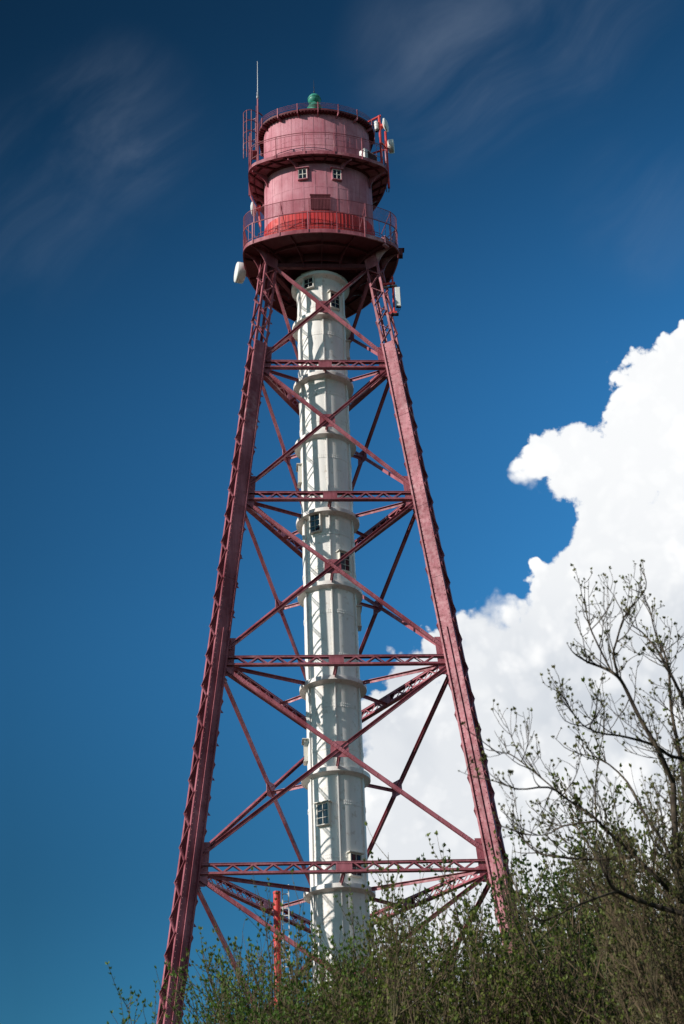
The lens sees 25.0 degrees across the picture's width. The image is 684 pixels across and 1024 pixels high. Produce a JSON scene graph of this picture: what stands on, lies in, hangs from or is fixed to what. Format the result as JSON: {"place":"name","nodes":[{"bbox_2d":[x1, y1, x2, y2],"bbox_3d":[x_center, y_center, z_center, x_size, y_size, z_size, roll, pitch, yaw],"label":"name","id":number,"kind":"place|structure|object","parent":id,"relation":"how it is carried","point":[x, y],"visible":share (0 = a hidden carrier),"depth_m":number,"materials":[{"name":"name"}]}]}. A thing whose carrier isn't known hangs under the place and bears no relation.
{"place":"outdoors","nodes":[
{"label":"outdoors","id":0,"kind":"place"},
{"bbox_2d":[0,0,683,1023],"label":"sky","id":1,"kind":"structure","parent":0,"point":[535,195],"materials":[{"name":"blue"}]},
{"label":"ground","id":2,"kind":"structure","parent":0,"visible":0},
{"bbox_2d":[105,928,379,1023],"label":"leafy shrub","id":3,"kind":"object","parent":2,"relation":"on","point":[282,1018],"visible":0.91,"depth_m":11.88,"materials":[{"name":"green plant"}]},
{"bbox_2d":[273,891,281,1003],"bbox_3d":[-2.405,24.729,59.706,0.380,20.305,0.380,-2,-30,-1],"label":"flue pipe","id":4,"kind":"object","parent":2,"relation":"on","point":[276,911],"visible":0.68,"depth_m":64.04,"materials":[{"name":"red metal"}]},
{"bbox_2d":[282,884,289,977],"bbox_3d":[-2.040,24.464,59.465,0.305,20.500,0.060,-2,-30,-1],"label":"ladder","id":5,"kind":"object","parent":2,"relation":"on","point":[288,922],"visible":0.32,"depth_m":63.86,"materials":[{"name":"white metal"}]},
{"bbox_2d":[163,914,409,1023],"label":"leafy shrub","id":6,"kind":"object","parent":2,"relation":"on","point":[243,982],"visible":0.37,"depth_m":13.61,"materials":[{"name":"green plant"}]},
{"bbox_2d":[185,870,454,1023],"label":"leafy shrub","id":7,"kind":"object","parent":2,"relation":"on","point":[211,954],"visible":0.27,"depth_m":15.12,"materials":[{"name":"green plant"}]},
{"bbox_2d":[156,87,518,1023],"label":"lighthouse","id":8,"kind":"object","parent":2,"relation":"on","point":[320,261],"visible":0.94,"depth_m":72.24,"materials":[{"name":"red metal"}]},
{"bbox_2d":[234,262,248,283],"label":"dish antenna","id":9,"kind":"object","parent":8,"relation":"attached to","point":[240,275],"visible":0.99,"depth_m":81.66,"materials":[{"name":"white plastic"}]},
{"bbox_2d":[250,202,261,226],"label":"dish antenna","id":10,"kind":"object","parent":8,"relation":"attached to","point":[253,206],"visible":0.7,"depth_m":83.76,"materials":[{"name":"white plastic"}]},
{"bbox_2d":[256,61,262,160],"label":"whip antenna","id":11,"kind":"object","parent":8,"relation":"attached to","point":[257,98],"visible":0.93,"depth_m":86.66,"materials":[{"name":"red metal"}]},
{"bbox_2d":[296,463,301,487],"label":"window","id":12,"kind":"structure","parent":8,"relation":"in","point":[298,465],"depth_m":75.81,"materials":[{"name":"beige paint"}]},
{"bbox_2d":[295,166,308,180],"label":"window","id":13,"kind":"structure","parent":8,"relation":"in","point":[302,172],"depth_m":82.32,"materials":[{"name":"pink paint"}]},
{"bbox_2d":[302,738,308,765],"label":"window","id":14,"kind":"structure","parent":8,"relation":"in","point":[304,740],"depth_m":68.61,"materials":[{"name":"beige paint"}]},
{"bbox_2d":[301,270,314,290],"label":"window","id":15,"kind":"structure","parent":8,"relation":"in","point":[309,283],"depth_m":80.57,"materials":[{"name":"beige paint"}]},
{"bbox_2d":[309,513,321,534],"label":"window","id":16,"kind":"structure","parent":8,"relation":"in","point":[315,520],"depth_m":73.36,"materials":[{"name":"beige paint"}]},
{"bbox_2d":[313,800,331,826],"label":"window","id":17,"kind":"structure","parent":8,"relation":"in","point":[323,814],"depth_m":66.23,"materials":[{"name":"beige paint"}]},
{"bbox_2d":[327,289,341,311],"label":"window","id":18,"kind":"structure","parent":8,"relation":"in","point":[335,304],"depth_m":80.08,"materials":[{"name":"beige paint"}]},
{"bbox_2d":[330,166,343,181],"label":"window","id":19,"kind":"structure","parent":8,"relation":"in","point":[336,172],"depth_m":82.42,"materials":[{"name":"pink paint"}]},
{"bbox_2d":[336,549,352,573],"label":"window","id":20,"kind":"structure","parent":8,"relation":"in","point":[345,564],"depth_m":72.43,"materials":[{"name":"beige paint"}]},
{"bbox_2d":[345,340,350,359],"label":"window","id":21,"kind":"structure","parent":8,"relation":"in","point":[348,342],"depth_m":79.66,"materials":[{"name":"beige paint"}]},
{"bbox_2d":[346,850,364,877],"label":"window","id":22,"kind":"structure","parent":8,"relation":"in","point":[352,855],"depth_m":65.26,"materials":[{"name":"beige paint"}]},
{"bbox_2d":[356,605,361,630],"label":"window","id":23,"kind":"structure","parent":8,"relation":"in","point":[359,607],"depth_m":72.05,"materials":[{"name":"beige paint"}]},
{"bbox_2d":[359,148,376,160],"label":"air conditioner","id":24,"kind":"object","parent":8,"relation":"on","point":[369,155],"visible":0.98,"depth_m":83.48,"materials":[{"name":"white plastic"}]},
{"bbox_2d":[374,121,378,131],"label":"radio unit","id":25,"kind":"object","parent":8,"relation":"attached to","point":[376,126],"visible":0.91,"depth_m":87.10,"materials":[{"name":"white plastic"}]},
{"bbox_2d":[380,118,388,131],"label":"dish antenna","id":26,"kind":"object","parent":8,"relation":"attached to","point":[384,125],"visible":1,"depth_m":87.07,"materials":[{"name":"white plastic"}]},
{"bbox_2d":[381,236,389,248],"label":"junction box","id":27,"kind":"object","parent":8,"relation":"attached to","point":[385,245],"visible":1,"depth_m":80.22,"materials":[{"name":"pink paint"}]},
{"bbox_2d":[384,139,394,153],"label":"dish antenna","id":28,"kind":"object","parent":8,"relation":"attached to","point":[390,145],"visible":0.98,"depth_m":87.09,"materials":[{"name":"white plastic"}]},
{"bbox_2d":[383,276,400,315],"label":"panel antenna","id":29,"kind":"object","parent":8,"relation":"attached to","point":[397,298],"visible":1,"depth_m":79.53,"materials":[{"name":"white plastic"}]},
{"bbox_2d":[398,248,403,258],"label":"floodlight","id":30,"kind":"object","parent":8,"relation":"attached to","point":[401,251],"visible":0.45,"depth_m":82.96,"materials":[{"name":"red paint"}]},
{"bbox_2d":[192,864,515,1023],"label":"twiggy shrub","id":31,"kind":"object","parent":2,"relation":"on","point":[296,974],"visible":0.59,"depth_m":12.60,"materials":[{"name":"green plant"}]},
{"bbox_2d":[255,878,479,1023],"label":"leafy shrub","id":32,"kind":"object","parent":2,"relation":"on","point":[352,951],"visible":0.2,"depth_m":14.90,"materials":[{"name":"green plant"}]},
{"bbox_2d":[238,880,560,1023],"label":"leafy shrub","id":33,"kind":"object","parent":2,"relation":"on","point":[392,976],"visible":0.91,"depth_m":11.36,"materials":[{"name":"green plant"}]},
{"bbox_2d":[294,867,511,1023],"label":"leafy shrub","id":34,"kind":"object","parent":2,"relation":"on","point":[382,914],"visible":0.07,"depth_m":16.79,"materials":[{"name":"green plant"}]},
{"bbox_2d":[369,926,511,1018],"bbox_3d":[1.379,8.232,17.807,3.218,6.953,3.253,10,-32,-20],"label":"twiggy shrub","id":35,"kind":"object","parent":2,"relation":"on","point":[468,956],"visible":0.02,"depth_m":18.53,"materials":[{"name":"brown plant"}]},
{"bbox_2d":[300,864,614,1023],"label":"twiggy shrub","id":36,"kind":"object","parent":2,"relation":"on","point":[459,948],"visible":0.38,"depth_m":13.01,"materials":[{"name":"green plant"}]},
{"bbox_2d":[311,820,683,1023],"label":"leafy shrub","id":37,"kind":"object","parent":2,"relation":"on","point":[474,978],"visible":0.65,"depth_m":12.37,"materials":[{"name":"green plant"}]},
{"bbox_2d":[388,849,623,1023],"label":"leafy shrub","id":38,"kind":"object","parent":2,"relation":"on","point":[507,912],"visible":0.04,"depth_m":15.45,"materials":[{"name":"green plant"}]},
{"bbox_2d":[424,915,594,1013],"bbox_3d":[2.198,8.118,18.314,3.076,7.602,2.714,-24,-36,33],"label":"leafy shrub","id":39,"kind":"object","parent":2,"relation":"on","point":[445,942],"visible":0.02,"depth_m":19.73,"materials":[{"name":"green plant"}]},
{"bbox_2d":[442,829,683,1023],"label":"leafy shrub","id":40,"kind":"object","parent":2,"relation":"on","point":[564,916],"visible":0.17,"depth_m":13.71,"materials":[{"name":"green plant"}]},
{"bbox_2d":[454,828,680,1023],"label":"twiggy shrub","id":41,"kind":"object","parent":2,"relation":"on","point":[588,1002],"visible":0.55,"depth_m":11.66,"materials":[{"name":"green plant"}]},
{"bbox_2d":[458,559,683,1023],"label":"budding tree","id":42,"kind":"object","parent":2,"relation":"on","point":[670,980],"visible":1,"depth_m":9.53,"materials":[{"name":"brown plant"}]},
{"bbox_2d":[470,784,678,1009],"bbox_3d":[2.738,6.534,15.480,2.942,7.481,3.245,-9,-31,11],"label":"leafy shrub","id":43,"kind":"object","parent":2,"relation":"on","point":[555,853],"visible":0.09,"depth_m":16.45,"materials":[{"name":"green plant"}]},
{"bbox_2d":[523,676,683,1023],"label":"leafy shrub","id":44,"kind":"object","parent":2,"relation":"on","point":[595,826],"visible":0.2,"depth_m":14.49,"materials":[{"name":"green plant"}]},
{"bbox_2d":[549,798,683,961],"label":"leafy shrub","id":45,"kind":"object","parent":2,"relation":"on","point":[645,850],"visible":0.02,"depth_m":19.11,"materials":[{"name":"green plant"}]}
]}

